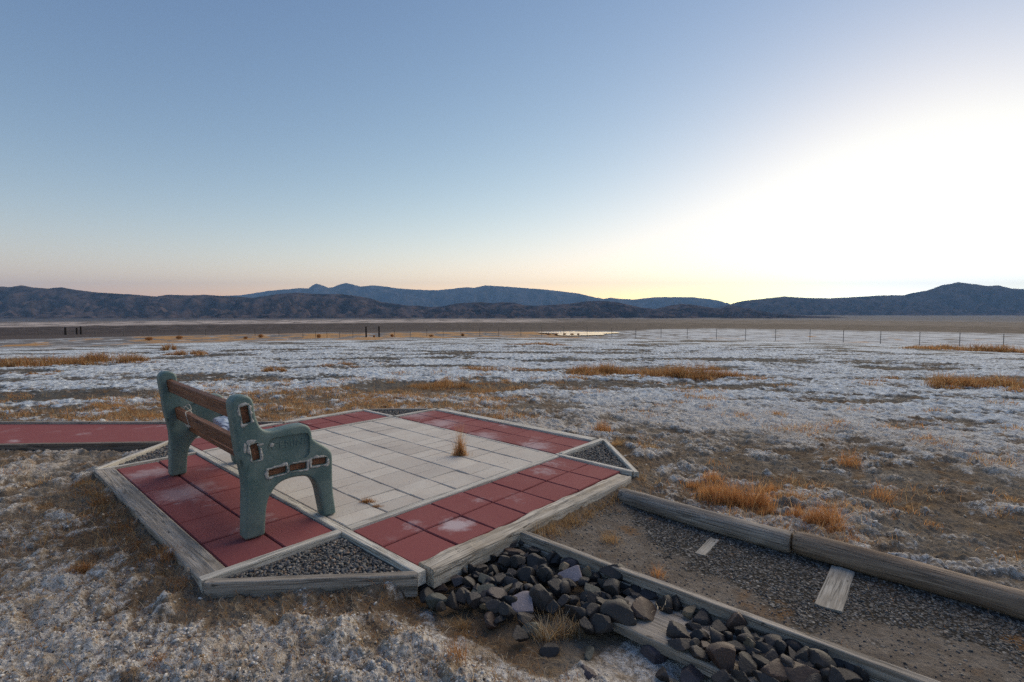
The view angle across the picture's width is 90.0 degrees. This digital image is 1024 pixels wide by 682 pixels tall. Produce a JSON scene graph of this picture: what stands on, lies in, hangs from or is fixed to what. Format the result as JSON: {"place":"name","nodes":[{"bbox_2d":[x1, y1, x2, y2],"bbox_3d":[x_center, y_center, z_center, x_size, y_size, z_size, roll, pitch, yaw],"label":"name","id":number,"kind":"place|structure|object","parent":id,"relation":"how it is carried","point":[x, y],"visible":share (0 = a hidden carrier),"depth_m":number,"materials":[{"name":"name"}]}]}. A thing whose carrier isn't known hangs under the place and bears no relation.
{"place":"outdoors","nodes":[
{"label":"outdoors","id":0,"kind":"place"},
{"bbox_2d":[0,424,263,442],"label":"path","id":1,"kind":"structure","parent":0,"point":[37,433],"depth_m":5.65,"materials":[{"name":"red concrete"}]},
{"bbox_2d":[0,285,845,318],"bbox_3d":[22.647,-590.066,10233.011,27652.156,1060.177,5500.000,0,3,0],"label":"mountain range","id":2,"kind":"structure","parent":0,"point":[19,301],"depth_m":9513.02,"materials":[{"name":"stone"}]},
{"bbox_2d":[232,283,730,308],"bbox_3d":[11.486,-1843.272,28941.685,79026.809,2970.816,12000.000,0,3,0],"label":"mountain range","id":3,"kind":"structure","parent":0,"point":[485,294],"depth_m":28889.45,"materials":[{"name":"stone"}]},
{"bbox_2d":[0,398,1022,681],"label":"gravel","id":4,"kind":"structure","parent":0,"point":[482,620],"depth_m":2.39,"materials":[{"name":"gravel"}]},
{"bbox_2d":[0,315,1023,681],"bbox_3d":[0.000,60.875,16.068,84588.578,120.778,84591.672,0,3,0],"label":"ground","id":5,"kind":"structure","parent":0,"point":[830,365],"depth_m":4.82,"materials":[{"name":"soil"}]},
{"bbox_2d":[0,441,164,451],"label":"edging board","id":6,"kind":"object","parent":5,"relation":"on","point":[111,446],"visible":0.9,"depth_m":5.20,"materials":[{"name":"brown wood"}]},
{"bbox_2d":[0,353,166,366],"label":"grass clump","id":7,"kind":"object","parent":5,"relation":"on","point":[22,362],"visible":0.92,"depth_m":15.97,"materials":[{"name":"plant"}]},
{"bbox_2d":[63,556,109,574],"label":"grass tuft","id":8,"kind":"object","parent":5,"relation":"on","point":[81,568],"visible":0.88,"depth_m":2.76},
{"bbox_2d":[71,349,156,362],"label":"grass clump","id":9,"kind":"object","parent":5,"relation":"on","point":[127,358],"visible":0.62,"depth_m":16.63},
{"bbox_2d":[0,421,285,423],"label":"edging board","id":10,"kind":"object","parent":5,"relation":"on","point":[93,422],"visible":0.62,"depth_m":6.12,"materials":[{"name":"brown wood"}]},
{"bbox_2d":[134,541,187,568],"bbox_3d":[-1.923,1.150,2.818,0.290,0.102,0.271,-1,4,-19],"label":"grass tuft","id":11,"kind":"object","parent":5,"relation":"on","point":[166,555],"visible":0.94,"depth_m":2.81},
{"bbox_2d":[160,348,208,355],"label":"grass clump","id":12,"kind":"object","parent":5,"relation":"on","point":[194,352],"visible":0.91,"depth_m":20.09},
{"bbox_2d":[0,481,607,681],"bbox_3d":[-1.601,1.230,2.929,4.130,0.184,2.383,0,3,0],"label":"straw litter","id":13,"kind":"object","parent":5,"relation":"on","point":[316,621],"visible":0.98,"depth_m":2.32,"materials":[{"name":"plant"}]},
{"bbox_2d":[93,408,638,598],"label":"paved patio","id":14,"kind":"structure","parent":5,"relation":"on","point":[440,516],"depth_m":3.71,"materials":[{"name":"red tile"}]},
{"bbox_2d":[119,445,188,464],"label":"gravel","id":15,"kind":"structure","parent":14,"relation":"on","point":[161,452],"depth_m":4.79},
{"bbox_2d":[157,371,334,539],"bbox_3d":[-2.010,0.692,3.751,1.782,0.854,0.616,3,5,44],"label":"park bench","id":16,"kind":"object","parent":14,"relation":"on","point":[266,461],"visible":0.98,"depth_m":3.20,"materials":[{"name":"green paint"}]},
{"bbox_2d":[212,416,229,430],"bbox_3d":[-2.222,0.657,4.093,0.501,0.122,0.367,3,5,44],"label":"plastic bag","id":17,"kind":"object","parent":16,"relation":"on","point":[222,421],"visible":0.15,"depth_m":4.00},
{"bbox_2d":[228,538,400,577],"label":"gravel","id":18,"kind":"structure","parent":14,"relation":"on","point":[332,549],"depth_m":2.75,"materials":[{"name":"gravel"}]},
{"bbox_2d":[374,410,422,415],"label":"gravel","id":19,"kind":"structure","parent":14,"relation":"on","point":[393,412],"depth_m":6.88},
{"bbox_2d":[451,420,468,456],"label":"grass tuft","id":20,"kind":"object","parent":14,"relation":"on","point":[460,451],"visible":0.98,"depth_m":4.75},
{"bbox_2d":[569,444,626,468],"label":"gravel","id":21,"kind":"structure","parent":14,"relation":"on","point":[592,452],"depth_m":4.79,"materials":[{"name":"gravel"}]},
{"bbox_2d":[425,593,446,610],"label":"rock","id":22,"kind":"object","parent":5,"relation":"on","point":[432,600],"visible":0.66,"depth_m":2.50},
{"bbox_2d":[445,590,458,610],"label":"rock","id":23,"kind":"object","parent":5,"relation":"on","point":[452,602],"visible":1,"depth_m":2.49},
{"bbox_2d":[410,375,498,391],"bbox_3d":[-1.181,0.804,10.351,1.813,0.260,1.242,-3,4,-41],"label":"grass clump","id":24,"kind":"object","parent":5,"relation":"on","point":[444,383],"visible":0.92,"depth_m":10.04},
{"bbox_2d":[433,632,477,664],"bbox_3d":[-0.224,1.235,2.062,0.169,0.095,0.171,2,4,25],"label":"grass tuft","id":25,"kind":"object","parent":5,"relation":"on","point":[455,651],"visible":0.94,"depth_m":2.08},
{"bbox_2d":[455,588,465,605],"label":"rock","id":26,"kind":"object","parent":5,"relation":"on","point":[460,597],"visible":0.85,"depth_m":2.53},
{"bbox_2d":[451,611,475,636],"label":"grass tuft","id":27,"kind":"object","parent":5,"relation":"on","point":[463,625],"visible":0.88,"depth_m":2.39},
{"bbox_2d":[464,590,470,603],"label":"rock","id":28,"kind":"object","parent":5,"relation":"on","point":[466,593],"visible":0.41,"depth_m":2.54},
{"bbox_2d":[466,592,480,609],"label":"rock","id":29,"kind":"object","parent":28,"relation":"on","point":[473,599],"visible":0.99,"depth_m":2.50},
{"bbox_2d":[388,365,570,372],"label":"grass clump","id":30,"kind":"object","parent":5,"relation":"on","point":[484,369],"visible":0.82,"depth_m":13.30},
{"bbox_2d":[484,611,496,629],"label":"rock","id":31,"kind":"object","parent":5,"relation":"on","point":[489,617],"visible":0.93,"depth_m":2.37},
{"bbox_2d":[485,599,500,614],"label":"rock","id":32,"kind":"object","parent":31,"relation":"on","point":[492,605],"visible":0.92,"depth_m":2.44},
{"bbox_2d":[499,602,512,617],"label":"rock","id":33,"kind":"object","parent":32,"relation":"on","point":[505,609],"visible":0.93,"depth_m":2.40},
{"bbox_2d":[506,610,516,620],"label":"rock","id":34,"kind":"object","parent":5,"relation":"on","point":[512,615],"visible":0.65,"depth_m":2.42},
{"bbox_2d":[510,591,532,612],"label":"rock","id":35,"kind":"object","parent":34,"relation":"on","point":[523,603],"visible":0.79,"depth_m":2.49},
{"bbox_2d":[0,429,1023,681],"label":"salt crumbs","id":36,"kind":"object","parent":5,"relation":"on","point":[186,645],"visible":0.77,"depth_m":2.17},
{"bbox_2d":[510,555,525,567],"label":"rock","id":37,"kind":"object","parent":5,"relation":"on","point":[517,561],"visible":0.91,"depth_m":2.88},
{"bbox_2d":[512,625,527,641],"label":"rock","id":38,"kind":"object","parent":5,"relation":"on","point":[519,634],"visible":1,"depth_m":2.27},
{"bbox_2d":[517,612,534,625],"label":"rock","id":39,"kind":"object","parent":5,"relation":"on","point":[522,616],"visible":0.87,"depth_m":2.39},
{"bbox_2d":[38,328,1017,346],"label":"wire fence","id":40,"kind":"object","parent":5,"relation":"on","point":[602,331],"visible":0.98,"depth_m":53.98,"materials":[{"name":"metal"}]},
{"bbox_2d":[522,622,541,639],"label":"rock","id":41,"kind":"object","parent":5,"relation":"on","point":[528,630],"visible":0.55,"depth_m":2.34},
{"bbox_2d":[526,553,546,566],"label":"rock","id":42,"kind":"object","parent":5,"relation":"on","point":[533,559],"visible":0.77,"depth_m":2.89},
{"bbox_2d":[529,583,552,611],"bbox_3d":[0.146,1.272,2.544,0.122,0.126,0.089,1,4,24],"label":"rock","id":43,"kind":"object","parent":5,"relation":"on","point":[540,596],"visible":0.91,"depth_m":2.51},
{"bbox_2d":[537,564,547,585],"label":"rock","id":44,"kind":"object","parent":5,"relation":"on","point":[544,580],"visible":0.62,"depth_m":2.72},
{"bbox_2d":[536,567,553,582],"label":"rock","id":45,"kind":"object","parent":44,"relation":"on","point":[540,572],"visible":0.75,"depth_m":2.73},
{"bbox_2d":[540,642,559,657],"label":"rock","id":46,"kind":"object","parent":5,"relation":"on","point":[549,649],"visible":1,"depth_m":2.23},
{"bbox_2d":[519,606,584,644],"bbox_3d":[0.213,1.296,2.319,0.344,0.145,0.249,-2,4,-24],"label":"grass tuft","id":47,"kind":"object","parent":5,"relation":"on","point":[566,631],"visible":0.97,"depth_m":2.33,"materials":[{"name":"plant"}]},
{"bbox_2d":[545,599,560,615],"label":"rock","id":48,"kind":"object","parent":5,"relation":"on","point":[552,604],"visible":0.96,"depth_m":2.46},
{"bbox_2d":[559,580,570,594],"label":"rock","id":49,"kind":"object","parent":5,"relation":"on","point":[564,585],"visible":0.7,"depth_m":2.60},
{"bbox_2d":[547,578,561,598],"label":"rock","id":50,"kind":"object","parent":49,"relation":"on","point":[554,587],"visible":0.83,"depth_m":2.61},
{"bbox_2d":[563,604,588,622],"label":"rock","id":51,"kind":"object","parent":5,"relation":"on","point":[578,612],"visible":0.89,"depth_m":2.40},
{"bbox_2d":[579,617,593,634],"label":"rock","id":52,"kind":"object","parent":5,"relation":"on","point":[586,626],"visible":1,"depth_m":2.32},
{"bbox_2d":[580,591,598,602],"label":"rock","id":53,"kind":"object","parent":5,"relation":"on","point":[591,596],"visible":0.72,"depth_m":2.54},
{"bbox_2d":[531,360,663,375],"bbox_3d":[2.125,0.642,12.689,2.108,0.428,3.008,-3,5,-43],"label":"grass clump","id":54,"kind":"object","parent":5,"relation":"on","point":[602,369],"visible":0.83,"depth_m":12.68,"materials":[{"name":"plant"}]},
{"bbox_2d":[588,613,612,634],"bbox_3d":[0.402,1.299,2.349,0.120,0.096,0.101,0,3,-8],"label":"rock","id":55,"kind":"object","parent":5,"relation":"on","point":[601,623],"visible":0.89,"depth_m":2.32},
{"bbox_2d":[586,603,600,617],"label":"rock","id":56,"kind":"object","parent":55,"relation":"on","point":[592,609],"visible":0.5,"depth_m":2.40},
{"bbox_2d":[599,563,624,580],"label":"rock","id":57,"kind":"object","parent":5,"relation":"on","point":[609,571],"visible":0.85,"depth_m":2.70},
{"bbox_2d":[599,598,636,625],"bbox_3d":[0.501,1.278,2.392,0.184,0.134,0.140,17,1,0],"label":"rock","id":58,"kind":"object","parent":5,"relation":"on","point":[619,610],"visible":0.74,"depth_m":2.35,"materials":[{"name":"stone"}]},
{"bbox_2d":[640,645,666,664],"bbox_3d":[0.620,1.365,2.231,0.095,0.077,0.100,-2,4,-33],"label":"rock","id":59,"kind":"object","parent":5,"relation":"on","point":[653,655],"visible":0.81,"depth_m":2.21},
{"bbox_2d":[655,666,669,681],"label":"rock","id":60,"kind":"object","parent":5,"relation":"on","point":[661,674],"visible":1,"depth_m":2.08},
{"bbox_2d":[656,595,672,613],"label":"rock","id":61,"kind":"object","parent":5,"relation":"on","point":[668,606],"visible":0.74,"depth_m":2.43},
{"bbox_2d":[680,664,704,681],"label":"rock","id":62,"kind":"object","parent":5,"relation":"on","point":[690,673],"visible":1,"depth_m":2.06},
{"bbox_2d":[617,488,792,552],"bbox_3d":[1.252,1.198,3.480,1.162,0.137,0.137,3,5,41],"label":"edging log","id":63,"kind":"object","parent":5,"relation":"on","point":[774,538],"visible":0.95,"depth_m":3.36,"materials":[{"name":"wood"}]},
{"bbox_2d":[639,357,773,380],"bbox_3d":[4.417,0.629,11.721,3.011,0.574,1.490,1,4,22],"label":"grass clump","id":64,"kind":"object","parent":5,"relation":"on","point":[698,374],"visible":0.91,"depth_m":11.70,"materials":[{"name":"plant"}]},
{"bbox_2d":[695,537,718,555],"bbox_3d":[1.204,1.275,3.157,0.066,0.032,0.270,3,4,40],"label":"path slab","id":65,"kind":"object","parent":5,"relation":"on","point":[705,548],"depth_m":3.14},
{"bbox_2d":[612,596,822,681],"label":"ledge plank","id":66,"kind":"object","parent":5,"relation":"on","point":[648,632],"visible":0.35,"depth_m":2.27,"materials":[{"name":"grey wood"}]},
{"bbox_2d":[630,596,656,620],"bbox_3d":[0.633,1.287,2.417,0.156,0.082,0.156,29,16,21],"label":"rock","id":67,"kind":"object","parent":66,"relation":"on","point":[642,607],"visible":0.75,"depth_m":2.40,"materials":[{"name":"stone"}]},
{"bbox_2d":[640,588,657,599],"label":"rock","id":68,"kind":"object","parent":66,"relation":"on","point":[648,594],"visible":0.88,"depth_m":2.56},
{"bbox_2d":[666,621,690,638],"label":"rock","id":69,"kind":"object","parent":66,"relation":"on","point":[674,630],"visible":0.81,"depth_m":2.24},
{"bbox_2d":[667,638,690,650],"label":"rock","id":70,"kind":"object","parent":66,"relation":"on","point":[679,644],"visible":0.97,"depth_m":2.16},
{"bbox_2d":[682,605,695,619],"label":"rock","id":71,"kind":"object","parent":66,"relation":"on","point":[688,612],"visible":0.99,"depth_m":2.38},
{"bbox_2d":[689,645,710,661],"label":"rock","id":72,"kind":"object","parent":66,"relation":"on","point":[697,652],"visible":0.98,"depth_m":2.10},
{"bbox_2d":[690,629,709,640],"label":"rock","id":73,"kind":"object","parent":66,"relation":"on","point":[700,635],"visible":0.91,"depth_m":2.22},
{"bbox_2d":[692,608,712,625],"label":"rock","id":74,"kind":"object","parent":66,"relation":"on","point":[702,617],"visible":0.82,"depth_m":2.35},
{"bbox_2d":[709,626,726,642],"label":"rock","id":75,"kind":"object","parent":66,"relation":"on","point":[716,635],"visible":0.69,"depth_m":2.19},
{"bbox_2d":[711,619,728,633],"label":"rock","id":76,"kind":"object","parent":66,"relation":"on","point":[718,625],"visible":0.56,"depth_m":2.27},
{"bbox_2d":[705,642,735,672],"bbox_3d":[0.851,1.280,2.077,0.114,0.119,0.119,-10,-3,5],"label":"rock","id":77,"kind":"object","parent":66,"relation":"on","point":[721,655],"visible":0.84,"depth_m":2.04,"materials":[{"name":"stone"}]},
{"bbox_2d":[711,669,733,681],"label":"rock","id":78,"kind":"object","parent":66,"relation":"on","point":[722,675],"visible":1,"depth_m":1.97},
{"bbox_2d":[726,612,747,633],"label":"rock","id":79,"kind":"object","parent":66,"relation":"on","point":[735,619],"visible":0.62,"depth_m":2.26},
{"bbox_2d":[730,669,749,681],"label":"rock","id":80,"kind":"object","parent":66,"relation":"on","point":[739,675],"visible":1,"depth_m":1.97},
{"bbox_2d":[738,651,757,676],"bbox_3d":[0.939,1.301,2.031,0.065,0.119,0.101,-13,-4,27],"label":"rock","id":81,"kind":"object","parent":66,"relation":"on","point":[747,664],"visible":0.75,"depth_m":2.02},
{"bbox_2d":[750,651,769,669],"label":"rock","id":82,"kind":"object","parent":66,"relation":"on","point":[761,661],"visible":0.59,"depth_m":2.04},
{"bbox_2d":[755,641,775,652],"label":"rock","id":83,"kind":"object","parent":66,"relation":"on","point":[762,647],"visible":0.44,"depth_m":2.11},
{"bbox_2d":[752,670,779,681],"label":"rock","id":84,"kind":"object","parent":66,"relation":"on","point":[759,676],"visible":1,"depth_m":1.95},
{"bbox_2d":[763,634,781,649],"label":"rock","id":85,"kind":"object","parent":66,"relation":"on","point":[770,639],"visible":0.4,"depth_m":2.14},
{"bbox_2d":[759,658,787,681],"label":"rock","id":86,"kind":"object","parent":66,"relation":"on","point":[775,668],"visible":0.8,"depth_m":1.97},
{"bbox_2d":[776,638,786,655],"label":"rock","id":87,"kind":"object","parent":66,"relation":"on","point":[781,646],"visible":0.49,"depth_m":2.11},
{"bbox_2d":[794,646,808,660],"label":"rock","id":88,"kind":"object","parent":66,"relation":"on","point":[802,653],"visible":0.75,"depth_m":2.05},
{"bbox_2d":[784,661,819,681],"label":"rock","id":89,"kind":"object","parent":66,"relation":"on","point":[799,672],"visible":0.83,"depth_m":1.96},
{"bbox_2d":[809,648,836,669],"bbox_3d":[1.218,1.280,2.034,0.110,0.102,0.107,20,-1,21],"label":"rock","id":90,"kind":"object","parent":66,"relation":"on","point":[819,659],"visible":0.44,"depth_m":2.01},
{"bbox_2d":[826,665,845,681],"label":"rock","id":91,"kind":"object","parent":66,"relation":"on","point":[835,674],"visible":0.95,"depth_m":1.94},
{"bbox_2d":[837,667,862,681],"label":"rock","id":92,"kind":"object","parent":66,"relation":"on","point":[849,675],"visible":0.56,"depth_m":1.95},
{"bbox_2d":[852,665,869,681],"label":"rock","id":93,"kind":"object","parent":66,"relation":"on","point":[861,672],"visible":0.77,"depth_m":1.96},
{"bbox_2d":[700,467,736,482],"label":"grass tuft","id":94,"kind":"object","parent":5,"relation":"on","point":[711,476],"visible":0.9,"depth_m":4.27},
{"bbox_2d":[518,531,939,681],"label":"retaining board","id":95,"kind":"object","parent":5,"relation":"on","point":[876,670],"visible":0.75,"depth_m":2.34,"materials":[{"name":"grey wood"}]},
{"bbox_2d":[680,469,812,509],"bbox_3d":[1.796,1.084,3.927,0.896,0.250,0.678,0,3,0],"label":"grass tuft","id":96,"kind":"object","parent":5,"relation":"on","point":[721,495],"visible":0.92,"depth_m":3.79,"materials":[{"name":"plant"}]},
{"bbox_2d":[755,500,804,517],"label":"grass tuft","id":97,"kind":"object","parent":5,"relation":"on","point":[769,509],"visible":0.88,"depth_m":3.60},
{"bbox_2d":[542,499,1023,681],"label":"gravel","id":98,"kind":"structure","parent":5,"relation":"on","point":[929,612],"depth_m":2.61,"materials":[{"name":"gravel"}]},
{"bbox_2d":[784,638,803,651],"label":"rock","id":99,"kind":"object","parent":5,"relation":"on","point":[795,645],"visible":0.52,"depth_m":2.13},
{"bbox_2d":[794,495,872,543],"bbox_3d":[2.138,1.139,3.468,0.472,0.210,0.725,2,4,27],"label":"grass tuft","id":100,"kind":"object","parent":5,"relation":"on","point":[820,518],"visible":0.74,"depth_m":3.42,"materials":[{"name":"plant"}]},
{"bbox_2d":[814,565,854,613],"bbox_3d":[1.697,1.302,2.683,0.121,0.042,0.500,3,4,40],"label":"path slab","id":101,"kind":"object","parent":5,"relation":"on","point":[837,584],"depth_m":2.65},
{"bbox_2d":[826,441,868,469],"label":"grass tuft","id":102,"kind":"object","parent":5,"relation":"on","point":[846,459],"visible":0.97,"depth_m":4.76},
{"bbox_2d":[858,479,902,506],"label":"grass tuft","id":103,"kind":"object","parent":5,"relation":"on","point":[884,497],"visible":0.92,"depth_m":3.92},
{"bbox_2d":[792,531,1023,619],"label":"edging log","id":104,"kind":"object","parent":5,"relation":"on","point":[997,597],"visible":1,"depth_m":2.69,"materials":[{"name":"wood"}]},
{"bbox_2d":[867,368,1023,392],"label":"grass clump","id":105,"kind":"object","parent":5,"relation":"on","point":[941,381],"visible":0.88,"depth_m":10.63,"materials":[{"name":"plant"}]},
{"bbox_2d":[891,343,1023,352],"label":"grass clump","id":106,"kind":"object","parent":5,"relation":"on","point":[990,348],"visible":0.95,"depth_m":28.17,"materials":[{"name":"plant"}]},
{"bbox_2d":[946,371,1023,388],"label":"grass clump","id":107,"kind":"object","parent":5,"relation":"on","point":[988,382],"visible":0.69,"depth_m":10.82,"materials":[{"name":"plant"}]},
{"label":"rock","id":108,"kind":"object","parent":5,"relation":"on","visible":0},
{"bbox_2d":[516,567,534,581],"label":"rock","id":109,"kind":"object","parent":108,"relation":"on","point":[524,573],"visible":0.93,"depth_m":2.74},
{"bbox_2d":[0,370,1023,562],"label":"dry grass","id":110,"kind":"structure","parent":0,"point":[153,414],"depth_m":7.25,"materials":[{"name":"plant"}]},
{"bbox_2d":[0,0,1023,303],"label":"sky","id":111,"kind":"structure","parent":0,"point":[727,151],"materials":[{"name":"blue"}]},
{"bbox_2d":[539,331,619,335],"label":"pond","id":112,"kind":"structure","parent":0,"point":[580,333],"depth_m":98.51,"materials":[{"name":"grey liquid"}]},
{"bbox_2d":[718,282,1023,315],"bbox_3d":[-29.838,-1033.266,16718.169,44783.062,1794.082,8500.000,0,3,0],"label":"mountain range","id":113,"kind":"structure","parent":0,"point":[958,299],"depth_m":15590.23,"materials":[{"name":"stone"}]},
{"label":"rock","id":114,"kind":"object","parent":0,"visible":0},
{"bbox_2d":[503,583,512,591],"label":"rock","id":115,"kind":"object","parent":114,"relation":"on","point":[507,588],"visible":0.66,"depth_m":2.61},
{"label":"rock","id":116,"kind":"object","parent":115,"relation":"on","visible":0},
{"bbox_2d":[486,587,507,600],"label":"rock","id":117,"kind":"object","parent":116,"relation":"on","point":[497,593],"visible":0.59,"depth_m":2.56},
{"label":"rock","id":118,"kind":"object","parent":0,"visible":0},
{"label":"rock","id":119,"kind":"object","parent":118,"relation":"on","visible":0},
{"bbox_2d":[558,565,581,582],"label":"rock","id":120,"kind":"object","parent":119,"relation":"on","point":[573,573],"visible":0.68,"depth_m":2.74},
{"label":"rock","id":121,"kind":"object","parent":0,"visible":0},
{"label":"rock","id":122,"kind":"object","parent":121,"relation":"on","visible":0},
{"bbox_2d":[603,578,619,596],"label":"rock","id":123,"kind":"object","parent":122,"relation":"on","point":[611,586],"visible":0.75,"depth_m":2.59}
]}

